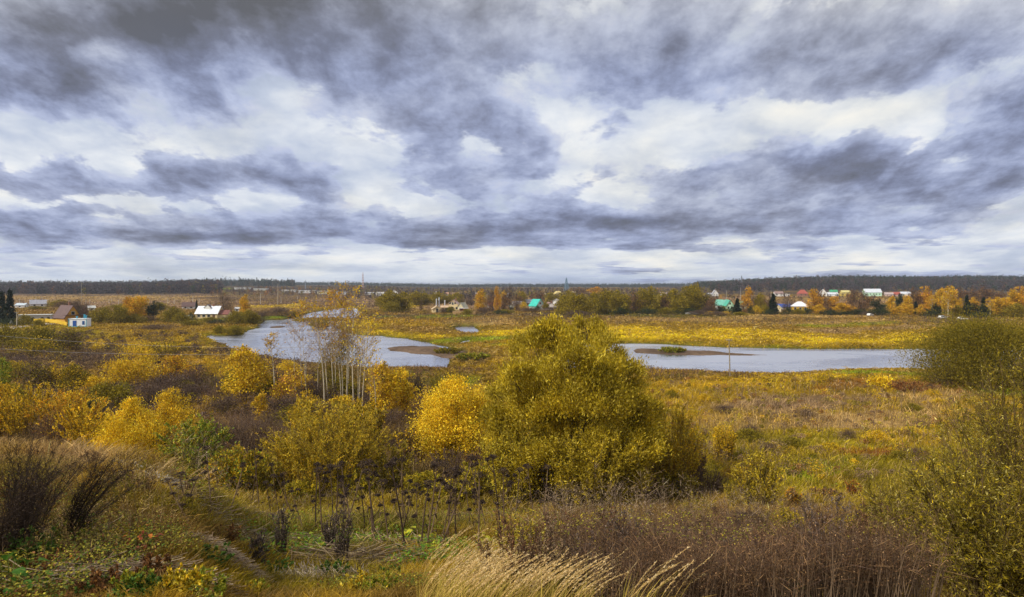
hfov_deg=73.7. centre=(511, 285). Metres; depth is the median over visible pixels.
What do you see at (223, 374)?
autumn bush
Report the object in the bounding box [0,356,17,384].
leafy bush
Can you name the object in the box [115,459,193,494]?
matted stalks
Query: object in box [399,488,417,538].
hogweed stalk
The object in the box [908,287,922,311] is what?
autumn tree
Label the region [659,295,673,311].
autumn tree
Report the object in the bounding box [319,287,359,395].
birch tree
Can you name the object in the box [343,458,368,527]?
hogweed stalk
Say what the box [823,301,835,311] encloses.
autumn tree
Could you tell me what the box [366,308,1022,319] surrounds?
meadow scrub
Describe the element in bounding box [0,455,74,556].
dead weed
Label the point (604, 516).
dry weed clump
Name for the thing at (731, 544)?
dry weed clump
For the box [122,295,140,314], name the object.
autumn tree
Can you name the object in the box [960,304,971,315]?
pine tree
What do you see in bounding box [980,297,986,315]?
spruce tree
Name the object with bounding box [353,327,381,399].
birch tree
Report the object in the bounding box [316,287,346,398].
birch tree
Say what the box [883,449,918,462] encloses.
leafy bush
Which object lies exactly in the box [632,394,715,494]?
willow tree
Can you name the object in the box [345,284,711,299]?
town trees
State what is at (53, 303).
leafy tree
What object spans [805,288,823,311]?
autumn tree
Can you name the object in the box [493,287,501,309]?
autumn tree
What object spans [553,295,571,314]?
leafy tree
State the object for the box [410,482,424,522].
hogweed stalk
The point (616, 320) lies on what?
meadow weeds
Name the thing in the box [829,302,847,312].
autumn tree
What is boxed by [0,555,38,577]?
plant
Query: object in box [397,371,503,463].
autumn tree
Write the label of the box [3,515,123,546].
fallen stalks
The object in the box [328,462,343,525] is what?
hogweed stalk
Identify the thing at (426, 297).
leafy tree
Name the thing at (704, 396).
autumn bush
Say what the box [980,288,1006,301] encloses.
autumn tree
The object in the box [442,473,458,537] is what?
hogweed stalk
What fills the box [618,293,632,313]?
leafy tree
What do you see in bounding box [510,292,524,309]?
autumn tree
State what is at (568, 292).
leafy tree
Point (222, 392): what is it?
bare bush
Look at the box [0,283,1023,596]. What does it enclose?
ground
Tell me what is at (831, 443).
autumn bush
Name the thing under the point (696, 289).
leafy tree
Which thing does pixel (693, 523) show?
dry weed clump
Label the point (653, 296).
leafy tree
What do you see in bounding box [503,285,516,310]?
bare tree
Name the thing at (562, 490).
hogweed stalk
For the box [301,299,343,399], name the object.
birch tree
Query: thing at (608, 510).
leafy bush
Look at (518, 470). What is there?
hogweed stalk
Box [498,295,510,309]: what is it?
autumn tree
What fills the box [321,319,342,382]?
birch tree
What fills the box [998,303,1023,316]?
leafy tree
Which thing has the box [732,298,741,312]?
spruce tree
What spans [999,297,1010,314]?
autumn tree
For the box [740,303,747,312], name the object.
autumn tree
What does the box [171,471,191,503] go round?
hogweed stalk
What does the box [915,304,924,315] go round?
autumn tree
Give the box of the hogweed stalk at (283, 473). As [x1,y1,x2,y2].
[279,471,292,506]
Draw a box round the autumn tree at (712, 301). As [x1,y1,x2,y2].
[704,296,719,310]
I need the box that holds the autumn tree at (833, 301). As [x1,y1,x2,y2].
[826,296,846,312]
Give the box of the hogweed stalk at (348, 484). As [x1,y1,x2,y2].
[338,460,350,520]
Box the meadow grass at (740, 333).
[0,311,1023,382]
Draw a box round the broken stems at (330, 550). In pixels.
[278,538,407,566]
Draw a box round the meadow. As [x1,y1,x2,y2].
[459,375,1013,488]
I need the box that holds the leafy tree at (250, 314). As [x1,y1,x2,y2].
[239,309,260,323]
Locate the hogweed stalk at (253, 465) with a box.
[247,461,258,502]
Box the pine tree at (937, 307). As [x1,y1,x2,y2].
[930,303,942,314]
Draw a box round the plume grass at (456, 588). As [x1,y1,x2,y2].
[141,456,711,596]
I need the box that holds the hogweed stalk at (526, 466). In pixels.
[523,463,538,516]
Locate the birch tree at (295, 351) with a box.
[275,323,317,393]
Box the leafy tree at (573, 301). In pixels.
[560,293,587,316]
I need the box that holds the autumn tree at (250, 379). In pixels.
[215,343,278,399]
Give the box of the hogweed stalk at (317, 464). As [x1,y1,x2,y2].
[310,462,325,534]
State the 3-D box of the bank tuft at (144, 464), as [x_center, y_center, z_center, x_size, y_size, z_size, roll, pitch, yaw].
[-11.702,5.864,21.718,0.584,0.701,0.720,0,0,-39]
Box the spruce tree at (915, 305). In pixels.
[912,301,917,314]
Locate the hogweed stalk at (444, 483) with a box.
[441,468,458,535]
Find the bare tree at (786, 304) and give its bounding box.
[779,296,796,309]
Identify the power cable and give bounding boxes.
[7,336,298,347]
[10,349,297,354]
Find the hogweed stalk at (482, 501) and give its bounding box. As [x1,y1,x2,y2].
[467,471,485,550]
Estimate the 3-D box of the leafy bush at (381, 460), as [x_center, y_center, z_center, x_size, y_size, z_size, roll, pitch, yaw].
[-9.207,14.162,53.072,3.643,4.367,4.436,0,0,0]
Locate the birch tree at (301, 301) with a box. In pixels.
[286,297,318,385]
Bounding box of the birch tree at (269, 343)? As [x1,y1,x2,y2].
[257,330,285,388]
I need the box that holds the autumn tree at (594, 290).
[585,286,603,293]
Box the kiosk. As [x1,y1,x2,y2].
[68,314,91,326]
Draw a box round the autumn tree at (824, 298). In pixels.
[816,291,830,307]
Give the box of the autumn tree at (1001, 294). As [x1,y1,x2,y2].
[991,290,1008,299]
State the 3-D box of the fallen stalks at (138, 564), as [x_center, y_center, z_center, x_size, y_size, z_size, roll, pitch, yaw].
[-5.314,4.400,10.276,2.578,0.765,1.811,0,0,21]
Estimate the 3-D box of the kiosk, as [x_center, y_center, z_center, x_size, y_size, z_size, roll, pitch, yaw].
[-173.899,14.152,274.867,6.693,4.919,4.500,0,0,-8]
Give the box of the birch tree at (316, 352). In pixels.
[298,319,334,385]
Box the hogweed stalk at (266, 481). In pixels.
[262,480,271,512]
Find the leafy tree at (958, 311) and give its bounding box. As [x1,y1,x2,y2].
[950,305,965,315]
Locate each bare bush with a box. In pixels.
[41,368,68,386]
[77,305,91,317]
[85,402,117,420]
[120,381,175,406]
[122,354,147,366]
[128,324,175,330]
[129,370,199,393]
[135,338,157,353]
[142,315,158,321]
[147,338,187,356]
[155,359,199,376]
[178,372,203,385]
[179,384,210,401]
[189,380,230,397]
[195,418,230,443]
[199,393,244,417]
[229,415,272,448]
[248,389,310,418]
[258,309,271,320]
[263,368,299,379]
[265,306,302,315]
[294,381,344,402]
[299,376,321,393]
[299,380,329,390]
[302,369,328,384]
[320,382,351,401]
[357,379,391,405]
[382,405,413,427]
[384,419,411,447]
[406,370,425,397]
[421,446,471,479]
[475,306,493,313]
[517,307,551,311]
[563,309,599,317]
[683,310,710,315]
[687,440,712,453]
[687,468,729,496]
[699,306,714,313]
[707,311,734,315]
[711,404,737,413]
[738,423,766,435]
[755,441,782,454]
[796,408,815,417]
[834,429,862,439]
[887,379,936,392]
[898,446,930,459]
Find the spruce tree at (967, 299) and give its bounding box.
[964,295,970,315]
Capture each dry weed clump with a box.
[472,507,552,596]
[515,517,579,596]
[524,533,550,564]
[540,500,582,559]
[542,526,610,596]
[585,501,638,583]
[592,503,617,533]
[603,504,653,596]
[652,519,707,556]
[675,511,714,534]
[687,515,725,547]
[692,529,774,593]
[711,500,732,530]
[722,499,766,546]
[738,501,778,535]
[744,534,795,565]
[748,523,797,570]
[761,531,831,556]
[787,493,866,596]
[808,504,842,534]
[814,525,898,596]
[817,537,882,596]
[853,493,891,545]
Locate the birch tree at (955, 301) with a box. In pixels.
[949,296,958,315]
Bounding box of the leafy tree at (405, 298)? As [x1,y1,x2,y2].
[396,291,413,311]
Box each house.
[14,302,28,307]
[17,314,52,321]
[29,298,46,306]
[52,301,82,321]
[181,301,195,308]
[194,303,231,318]
[298,290,314,292]
[431,306,441,312]
[447,298,458,310]
[457,302,467,309]
[524,298,533,305]
[529,299,543,308]
[540,300,556,308]
[716,298,725,308]
[723,298,732,309]
[773,291,783,295]
[791,300,805,309]
[796,290,807,295]
[827,292,837,295]
[840,290,850,293]
[862,289,881,295]
[884,292,893,295]
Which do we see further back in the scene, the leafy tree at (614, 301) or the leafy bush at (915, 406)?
the leafy tree at (614, 301)
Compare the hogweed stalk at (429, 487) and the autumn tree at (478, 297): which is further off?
the autumn tree at (478, 297)
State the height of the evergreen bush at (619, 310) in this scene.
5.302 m
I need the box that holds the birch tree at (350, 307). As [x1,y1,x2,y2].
[333,285,369,404]
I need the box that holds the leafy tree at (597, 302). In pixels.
[587,291,605,313]
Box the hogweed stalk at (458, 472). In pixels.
[445,465,462,539]
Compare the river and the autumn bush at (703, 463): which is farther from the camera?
the river
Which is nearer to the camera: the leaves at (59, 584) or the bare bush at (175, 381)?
the leaves at (59, 584)
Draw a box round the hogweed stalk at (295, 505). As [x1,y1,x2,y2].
[288,488,303,530]
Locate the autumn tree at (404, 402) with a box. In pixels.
[387,371,418,413]
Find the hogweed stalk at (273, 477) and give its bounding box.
[269,473,281,508]
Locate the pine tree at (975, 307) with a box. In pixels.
[968,302,985,313]
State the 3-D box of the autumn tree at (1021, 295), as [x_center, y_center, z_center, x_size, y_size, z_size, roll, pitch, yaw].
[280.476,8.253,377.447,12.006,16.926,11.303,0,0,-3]
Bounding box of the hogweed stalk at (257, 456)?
[250,445,263,506]
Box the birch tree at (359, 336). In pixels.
[348,310,384,410]
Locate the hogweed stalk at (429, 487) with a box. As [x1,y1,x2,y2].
[411,479,435,547]
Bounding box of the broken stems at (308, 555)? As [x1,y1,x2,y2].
[266,539,383,567]
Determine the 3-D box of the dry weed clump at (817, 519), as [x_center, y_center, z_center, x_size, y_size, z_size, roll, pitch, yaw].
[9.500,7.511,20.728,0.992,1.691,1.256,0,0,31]
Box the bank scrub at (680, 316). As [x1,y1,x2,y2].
[368,309,969,324]
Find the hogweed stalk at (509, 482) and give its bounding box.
[495,467,513,544]
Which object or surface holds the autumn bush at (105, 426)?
on the ground at (634, 341)
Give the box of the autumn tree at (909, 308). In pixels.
[901,304,915,314]
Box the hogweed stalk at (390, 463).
[383,460,408,545]
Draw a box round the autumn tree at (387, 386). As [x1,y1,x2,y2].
[365,360,405,415]
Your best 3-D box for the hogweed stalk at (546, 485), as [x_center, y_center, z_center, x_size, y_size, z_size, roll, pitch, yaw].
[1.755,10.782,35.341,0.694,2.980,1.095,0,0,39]
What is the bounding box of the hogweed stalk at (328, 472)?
[326,463,339,510]
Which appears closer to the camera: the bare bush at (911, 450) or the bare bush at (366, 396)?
the bare bush at (911, 450)
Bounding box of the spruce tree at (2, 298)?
[0,291,7,319]
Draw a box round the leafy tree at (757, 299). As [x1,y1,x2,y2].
[753,293,766,308]
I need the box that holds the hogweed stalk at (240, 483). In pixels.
[230,462,246,509]
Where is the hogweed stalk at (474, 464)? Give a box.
[468,461,486,527]
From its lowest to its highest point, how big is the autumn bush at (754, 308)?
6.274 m
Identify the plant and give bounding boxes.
[0,552,59,595]
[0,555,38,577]
[4,525,59,564]
[9,548,59,582]
[46,517,97,541]
[64,562,122,596]
[73,575,108,596]
[109,565,156,595]
[110,525,146,539]
[112,572,169,596]
[124,524,163,549]
[134,552,171,575]
[154,562,213,596]
[166,566,230,594]
[194,541,234,570]
[205,522,241,543]
[233,580,262,596]
[245,578,271,595]
[248,529,269,566]
[261,556,293,573]
[269,504,294,554]
[299,546,324,562]
[315,558,349,573]
[319,514,335,547]
[328,499,356,563]
[338,567,376,593]
[354,569,398,593]
[376,564,400,576]
[404,526,439,540]
[474,532,498,547]
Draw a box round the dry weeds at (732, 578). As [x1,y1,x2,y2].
[383,497,971,596]
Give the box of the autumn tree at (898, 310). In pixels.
[889,306,904,314]
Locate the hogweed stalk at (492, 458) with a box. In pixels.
[485,454,502,535]
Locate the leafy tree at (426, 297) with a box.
[420,293,433,304]
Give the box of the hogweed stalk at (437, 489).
[425,459,449,532]
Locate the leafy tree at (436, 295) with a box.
[429,292,448,303]
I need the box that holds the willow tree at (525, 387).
[475,310,675,508]
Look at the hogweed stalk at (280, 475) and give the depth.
35.25 m
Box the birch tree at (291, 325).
[283,309,331,396]
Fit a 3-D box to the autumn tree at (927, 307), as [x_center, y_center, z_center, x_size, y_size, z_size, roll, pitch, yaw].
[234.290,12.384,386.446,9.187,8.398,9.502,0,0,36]
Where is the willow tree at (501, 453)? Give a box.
[474,415,565,506]
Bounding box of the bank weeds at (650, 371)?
[406,359,976,392]
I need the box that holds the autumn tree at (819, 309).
[811,303,826,313]
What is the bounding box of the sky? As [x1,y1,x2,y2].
[0,0,1023,285]
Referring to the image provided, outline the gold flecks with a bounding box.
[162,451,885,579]
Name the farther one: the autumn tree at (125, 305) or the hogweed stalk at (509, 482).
the autumn tree at (125, 305)
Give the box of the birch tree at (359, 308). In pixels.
[336,302,377,397]
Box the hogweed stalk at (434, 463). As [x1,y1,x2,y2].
[425,457,444,550]
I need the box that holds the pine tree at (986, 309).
[979,304,994,313]
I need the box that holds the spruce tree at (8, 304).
[2,288,17,320]
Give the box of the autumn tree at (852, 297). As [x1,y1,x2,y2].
[844,289,863,307]
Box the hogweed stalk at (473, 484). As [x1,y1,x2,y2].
[462,468,480,507]
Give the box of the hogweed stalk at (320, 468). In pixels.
[311,466,328,532]
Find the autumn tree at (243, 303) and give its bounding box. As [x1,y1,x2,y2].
[238,294,251,314]
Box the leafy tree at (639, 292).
[632,287,653,312]
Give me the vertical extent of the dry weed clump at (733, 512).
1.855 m
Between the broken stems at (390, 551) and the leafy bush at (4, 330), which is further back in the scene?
the leafy bush at (4, 330)
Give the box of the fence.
[34,318,66,325]
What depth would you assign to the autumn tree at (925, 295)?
413.89 m
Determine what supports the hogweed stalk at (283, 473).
on the ground at (634, 341)
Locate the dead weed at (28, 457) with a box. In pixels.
[0,423,98,548]
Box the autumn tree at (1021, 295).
[1013,285,1023,310]
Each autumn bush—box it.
[0,379,67,440]
[0,381,24,435]
[22,383,110,439]
[25,407,73,447]
[29,365,69,385]
[48,389,103,411]
[50,398,110,452]
[71,374,116,392]
[82,395,177,459]
[95,349,166,384]
[98,417,115,443]
[115,337,165,363]
[142,386,206,451]
[156,353,198,381]
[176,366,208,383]
[199,458,243,488]
[202,358,233,374]
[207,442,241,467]
[213,365,230,384]
[274,359,307,373]
[277,358,293,368]
[289,374,319,390]
[292,388,319,405]
[311,400,334,427]
[323,392,359,407]
[359,402,389,441]
[378,366,424,386]
[393,424,426,461]
[410,393,429,420]
[460,444,488,485]
[520,302,527,308]
[630,473,664,500]
[662,387,679,393]
[682,450,707,478]
[698,393,713,401]
[710,422,737,461]
[725,446,789,507]
[751,305,764,313]
[785,487,802,504]
[809,486,845,501]
[819,441,844,452]
[844,479,861,497]
[861,428,892,445]
[863,371,895,388]
[893,426,926,434]
[923,389,941,396]
[927,397,949,404]
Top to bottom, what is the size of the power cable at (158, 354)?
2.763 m
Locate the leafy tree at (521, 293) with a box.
[516,291,528,301]
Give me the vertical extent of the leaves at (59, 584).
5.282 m
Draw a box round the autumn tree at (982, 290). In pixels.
[972,284,992,304]
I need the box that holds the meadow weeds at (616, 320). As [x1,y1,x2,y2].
[92,309,1022,325]
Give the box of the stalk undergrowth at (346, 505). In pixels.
[166,461,582,531]
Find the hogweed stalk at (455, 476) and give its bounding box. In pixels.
[440,454,476,549]
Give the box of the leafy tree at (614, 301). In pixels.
[604,288,629,314]
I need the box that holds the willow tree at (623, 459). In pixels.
[545,416,649,508]
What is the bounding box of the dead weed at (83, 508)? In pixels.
[47,446,149,540]
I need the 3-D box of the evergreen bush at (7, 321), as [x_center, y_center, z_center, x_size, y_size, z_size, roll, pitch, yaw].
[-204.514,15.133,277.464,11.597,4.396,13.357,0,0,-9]
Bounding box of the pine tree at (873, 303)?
[869,299,891,312]
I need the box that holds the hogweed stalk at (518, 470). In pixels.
[512,467,523,525]
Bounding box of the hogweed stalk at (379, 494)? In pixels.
[374,478,389,541]
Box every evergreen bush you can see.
[0,318,19,325]
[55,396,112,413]
[186,312,197,319]
[206,319,226,323]
[492,310,505,313]
[606,307,635,314]
[634,307,658,313]
[671,307,698,313]
[714,306,726,311]
[747,305,756,313]
[762,309,777,314]
[782,307,792,313]
[799,307,813,313]
[819,309,852,314]
[839,308,868,314]
[867,307,892,315]
[916,308,940,316]
[965,311,997,317]
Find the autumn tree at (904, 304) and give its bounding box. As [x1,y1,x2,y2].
[899,295,912,309]
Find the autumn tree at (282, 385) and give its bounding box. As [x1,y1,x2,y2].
[267,368,313,404]
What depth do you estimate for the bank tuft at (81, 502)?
13.92 m
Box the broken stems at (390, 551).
[347,538,449,568]
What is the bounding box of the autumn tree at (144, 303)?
[139,296,150,317]
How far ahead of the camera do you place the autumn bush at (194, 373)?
115.08 m
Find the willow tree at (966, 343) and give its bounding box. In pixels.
[865,297,1023,394]
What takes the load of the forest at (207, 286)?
on the ground at (634, 341)
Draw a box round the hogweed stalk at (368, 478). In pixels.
[360,468,382,544]
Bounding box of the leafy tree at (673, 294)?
[666,288,683,311]
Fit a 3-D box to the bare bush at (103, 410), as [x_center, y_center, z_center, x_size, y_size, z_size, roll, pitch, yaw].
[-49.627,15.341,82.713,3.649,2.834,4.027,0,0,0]
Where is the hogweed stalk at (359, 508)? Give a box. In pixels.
[354,486,368,532]
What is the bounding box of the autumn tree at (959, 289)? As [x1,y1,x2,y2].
[954,286,971,303]
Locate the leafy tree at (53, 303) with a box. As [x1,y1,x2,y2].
[45,299,66,306]
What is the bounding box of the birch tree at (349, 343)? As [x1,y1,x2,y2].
[332,304,367,386]
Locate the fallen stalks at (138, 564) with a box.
[82,551,246,595]
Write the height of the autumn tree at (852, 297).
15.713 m
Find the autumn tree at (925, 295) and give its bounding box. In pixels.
[915,285,933,309]
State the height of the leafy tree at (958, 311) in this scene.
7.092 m
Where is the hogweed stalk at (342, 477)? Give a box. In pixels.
[337,474,353,532]
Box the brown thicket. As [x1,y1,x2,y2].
[1,343,728,495]
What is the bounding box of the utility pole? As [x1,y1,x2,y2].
[727,339,731,376]
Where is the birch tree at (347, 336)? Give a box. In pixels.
[335,295,363,397]
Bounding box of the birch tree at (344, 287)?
[330,280,361,394]
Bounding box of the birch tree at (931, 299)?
[926,295,938,307]
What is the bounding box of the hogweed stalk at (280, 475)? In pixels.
[268,462,292,515]
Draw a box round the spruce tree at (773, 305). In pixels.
[768,293,780,313]
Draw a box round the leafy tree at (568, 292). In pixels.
[559,290,573,299]
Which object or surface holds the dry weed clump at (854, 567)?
on the ground at (634, 341)
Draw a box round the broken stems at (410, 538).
[369,529,463,546]
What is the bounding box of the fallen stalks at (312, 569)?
[267,557,376,581]
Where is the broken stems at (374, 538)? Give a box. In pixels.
[346,528,411,545]
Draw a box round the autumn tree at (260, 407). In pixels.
[250,389,273,421]
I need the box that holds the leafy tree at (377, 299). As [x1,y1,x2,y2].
[375,295,383,305]
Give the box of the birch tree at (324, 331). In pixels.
[309,306,337,397]
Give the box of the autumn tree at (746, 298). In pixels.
[739,287,754,311]
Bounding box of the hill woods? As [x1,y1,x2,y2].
[708,276,1023,291]
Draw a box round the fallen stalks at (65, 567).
[0,546,154,588]
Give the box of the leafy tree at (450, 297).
[442,294,459,303]
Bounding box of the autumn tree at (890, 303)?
[885,296,895,312]
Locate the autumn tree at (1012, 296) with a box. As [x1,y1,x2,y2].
[999,287,1023,305]
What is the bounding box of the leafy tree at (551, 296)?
[543,292,559,302]
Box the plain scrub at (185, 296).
[5,292,627,302]
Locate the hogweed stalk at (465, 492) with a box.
[459,480,475,523]
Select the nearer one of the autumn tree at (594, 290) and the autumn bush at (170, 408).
the autumn bush at (170, 408)
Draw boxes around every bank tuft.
[56,500,109,524]
[60,491,104,515]
[79,449,103,462]
[85,462,109,477]
[96,471,148,505]
[97,471,133,490]
[108,456,136,472]
[120,465,163,495]
[123,467,156,494]
[134,458,154,472]
[140,447,169,469]
[151,460,177,475]
[162,490,201,518]
[165,494,199,511]
[170,474,202,494]
[175,484,197,512]
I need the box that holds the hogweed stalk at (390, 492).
[389,473,405,508]
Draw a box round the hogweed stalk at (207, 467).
[200,446,216,510]
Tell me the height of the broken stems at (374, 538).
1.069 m
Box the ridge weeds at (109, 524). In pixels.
[0,441,245,566]
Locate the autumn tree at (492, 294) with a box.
[486,291,499,310]
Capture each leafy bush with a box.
[0,323,25,347]
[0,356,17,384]
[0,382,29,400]
[1,320,64,349]
[2,359,32,378]
[4,332,67,357]
[10,360,61,390]
[14,314,33,324]
[30,319,44,325]
[46,329,94,351]
[53,361,96,392]
[78,381,143,408]
[87,305,115,322]
[102,305,132,322]
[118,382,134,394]
[122,313,150,322]
[129,419,172,458]
[152,411,233,480]
[157,305,183,321]
[172,312,193,323]
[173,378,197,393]
[177,320,206,324]
[198,316,219,321]
[204,441,268,493]
[211,325,225,332]
[213,372,260,394]
[219,324,247,334]
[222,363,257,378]
[225,310,250,323]
[245,451,291,494]
[251,375,290,396]
[252,312,263,323]
[261,398,336,427]
[280,478,320,500]
[286,311,305,317]
[286,395,321,433]
[307,320,330,325]
[307,332,374,392]
[315,371,366,400]
[327,394,372,444]
[332,468,383,496]
[370,439,418,493]
[380,300,403,312]
[402,470,441,494]
[422,369,456,392]
[424,477,471,501]
[433,347,462,353]
[446,306,456,312]
[453,352,489,360]
[457,459,497,499]
[460,309,474,314]
[493,309,516,312]
[503,519,539,553]
[542,302,549,307]
[549,477,582,500]
[586,502,632,535]
[596,303,607,314]
[646,467,703,500]
[657,307,676,313]
[657,346,686,352]
[664,389,679,397]
[674,491,715,525]
[722,480,756,510]
[731,312,748,315]
[735,427,766,444]
[760,305,769,312]
[760,501,807,539]
[771,435,810,451]
[791,308,805,313]
[825,509,873,537]
[873,471,911,506]
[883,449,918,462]
[898,402,925,412]
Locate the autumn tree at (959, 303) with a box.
[955,298,962,308]
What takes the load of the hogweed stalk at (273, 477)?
on the ground at (634, 341)
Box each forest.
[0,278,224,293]
[295,281,692,286]
[694,274,831,286]
[831,274,1023,281]
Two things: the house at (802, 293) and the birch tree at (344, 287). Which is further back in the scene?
the house at (802, 293)
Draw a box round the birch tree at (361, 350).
[349,320,373,398]
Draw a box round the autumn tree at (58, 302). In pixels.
[53,301,67,307]
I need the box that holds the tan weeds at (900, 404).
[671,378,984,466]
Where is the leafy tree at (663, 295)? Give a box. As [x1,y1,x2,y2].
[656,291,667,311]
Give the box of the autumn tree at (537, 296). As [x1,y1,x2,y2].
[530,291,545,300]
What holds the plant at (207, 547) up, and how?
on the ground at (634, 341)
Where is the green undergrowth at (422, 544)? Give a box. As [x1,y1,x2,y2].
[234,498,558,567]
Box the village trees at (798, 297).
[709,289,1017,301]
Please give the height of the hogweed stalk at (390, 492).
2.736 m
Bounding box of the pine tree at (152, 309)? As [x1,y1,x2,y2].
[144,300,163,317]
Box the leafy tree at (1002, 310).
[993,305,1008,315]
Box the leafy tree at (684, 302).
[671,294,690,312]
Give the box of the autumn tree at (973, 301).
[969,296,979,310]
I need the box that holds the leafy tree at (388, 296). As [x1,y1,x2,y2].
[376,289,401,311]
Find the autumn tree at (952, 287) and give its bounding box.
[944,285,957,309]
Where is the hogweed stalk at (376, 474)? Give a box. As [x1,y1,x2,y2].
[360,458,379,534]
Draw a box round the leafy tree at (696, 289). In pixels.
[687,282,709,310]
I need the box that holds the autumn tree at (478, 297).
[473,288,485,310]
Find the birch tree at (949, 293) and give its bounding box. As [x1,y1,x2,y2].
[937,286,957,316]
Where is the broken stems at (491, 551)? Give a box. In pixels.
[465,540,544,556]
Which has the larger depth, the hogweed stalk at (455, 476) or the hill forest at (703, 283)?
the hill forest at (703, 283)
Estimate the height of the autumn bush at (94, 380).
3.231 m
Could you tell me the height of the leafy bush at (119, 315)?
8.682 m
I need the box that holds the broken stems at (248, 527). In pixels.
[198,483,275,539]
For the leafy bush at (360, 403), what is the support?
on the ground at (634, 341)
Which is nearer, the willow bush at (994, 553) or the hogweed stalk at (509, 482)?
the willow bush at (994, 553)
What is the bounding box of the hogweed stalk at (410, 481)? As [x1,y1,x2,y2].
[391,456,412,525]
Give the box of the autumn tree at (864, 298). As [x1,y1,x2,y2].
[857,291,873,309]
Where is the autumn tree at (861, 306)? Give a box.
[851,297,870,311]
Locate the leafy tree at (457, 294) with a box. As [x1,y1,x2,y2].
[451,292,464,302]
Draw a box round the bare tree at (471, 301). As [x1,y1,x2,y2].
[461,296,476,304]
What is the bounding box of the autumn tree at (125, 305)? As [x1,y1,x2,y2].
[122,298,142,313]
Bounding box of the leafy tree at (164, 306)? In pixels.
[156,302,170,309]
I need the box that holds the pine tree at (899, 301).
[895,293,903,309]
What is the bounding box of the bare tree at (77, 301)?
[67,298,91,313]
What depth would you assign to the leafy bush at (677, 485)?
49.74 m
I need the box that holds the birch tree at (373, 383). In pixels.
[362,357,387,408]
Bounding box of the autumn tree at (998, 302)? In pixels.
[988,296,1003,314]
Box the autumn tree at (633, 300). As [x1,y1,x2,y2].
[626,291,647,312]
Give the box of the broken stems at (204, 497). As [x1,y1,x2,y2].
[168,472,272,545]
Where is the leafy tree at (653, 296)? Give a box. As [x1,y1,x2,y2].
[643,286,661,311]
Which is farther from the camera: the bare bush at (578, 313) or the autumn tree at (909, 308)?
the autumn tree at (909, 308)
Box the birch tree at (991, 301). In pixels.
[985,297,996,310]
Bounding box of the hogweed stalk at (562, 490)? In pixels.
[556,489,570,516]
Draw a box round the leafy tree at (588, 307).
[575,293,598,316]
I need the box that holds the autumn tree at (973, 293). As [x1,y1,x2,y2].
[962,288,981,304]
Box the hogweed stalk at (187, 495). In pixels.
[160,478,192,526]
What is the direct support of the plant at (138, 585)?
on the ground at (634, 341)
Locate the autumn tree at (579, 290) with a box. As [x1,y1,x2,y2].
[569,287,590,296]
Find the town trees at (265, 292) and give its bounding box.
[210,283,356,295]
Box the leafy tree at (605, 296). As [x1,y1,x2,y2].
[597,288,621,313]
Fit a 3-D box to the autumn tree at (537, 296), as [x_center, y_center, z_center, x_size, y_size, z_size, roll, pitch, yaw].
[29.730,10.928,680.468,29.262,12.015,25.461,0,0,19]
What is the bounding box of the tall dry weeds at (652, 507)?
[159,413,905,547]
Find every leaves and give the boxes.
[0,450,240,554]
[0,462,456,596]
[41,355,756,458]
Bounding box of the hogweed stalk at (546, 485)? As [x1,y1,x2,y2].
[536,464,551,513]
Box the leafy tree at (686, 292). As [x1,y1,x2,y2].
[678,285,700,309]
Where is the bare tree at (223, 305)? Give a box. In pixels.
[211,293,238,311]
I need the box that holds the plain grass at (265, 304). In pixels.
[5,294,1016,314]
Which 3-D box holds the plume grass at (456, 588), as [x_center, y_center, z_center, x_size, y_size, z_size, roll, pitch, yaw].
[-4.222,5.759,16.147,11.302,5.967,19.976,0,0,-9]
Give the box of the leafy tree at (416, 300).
[406,291,424,305]
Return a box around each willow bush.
[255,397,401,495]
[845,428,1023,596]
[852,469,1009,589]
[854,492,932,545]
[897,405,998,528]
[919,342,1023,563]
[922,360,960,385]
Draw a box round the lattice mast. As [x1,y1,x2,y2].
[564,277,568,290]
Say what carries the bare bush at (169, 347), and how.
on the ground at (634, 341)
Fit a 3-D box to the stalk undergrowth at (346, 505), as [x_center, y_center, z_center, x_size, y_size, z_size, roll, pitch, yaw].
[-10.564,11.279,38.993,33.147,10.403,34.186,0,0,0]
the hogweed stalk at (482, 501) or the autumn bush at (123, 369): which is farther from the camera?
the autumn bush at (123, 369)
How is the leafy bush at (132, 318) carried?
on the ground at (634, 341)
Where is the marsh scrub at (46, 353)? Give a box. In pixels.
[0,328,334,419]
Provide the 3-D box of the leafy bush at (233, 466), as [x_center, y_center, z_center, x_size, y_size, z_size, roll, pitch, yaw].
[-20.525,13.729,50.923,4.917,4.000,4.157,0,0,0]
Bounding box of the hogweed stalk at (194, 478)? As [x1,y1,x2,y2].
[179,476,202,506]
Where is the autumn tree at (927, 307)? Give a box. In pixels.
[920,300,933,313]
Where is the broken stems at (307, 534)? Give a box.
[267,522,351,544]
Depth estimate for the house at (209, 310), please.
346.78 m
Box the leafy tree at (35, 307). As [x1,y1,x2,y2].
[25,306,49,309]
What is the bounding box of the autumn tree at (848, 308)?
[843,305,856,311]
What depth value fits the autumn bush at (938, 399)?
95.51 m
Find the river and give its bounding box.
[208,308,1023,372]
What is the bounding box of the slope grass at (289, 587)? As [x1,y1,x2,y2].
[0,450,965,596]
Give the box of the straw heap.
[186,530,276,583]
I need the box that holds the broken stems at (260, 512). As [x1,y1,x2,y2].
[240,504,283,519]
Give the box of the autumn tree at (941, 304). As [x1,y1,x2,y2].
[932,288,947,311]
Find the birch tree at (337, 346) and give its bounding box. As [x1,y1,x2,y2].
[326,312,351,393]
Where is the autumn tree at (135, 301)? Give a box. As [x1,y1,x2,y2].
[125,295,148,319]

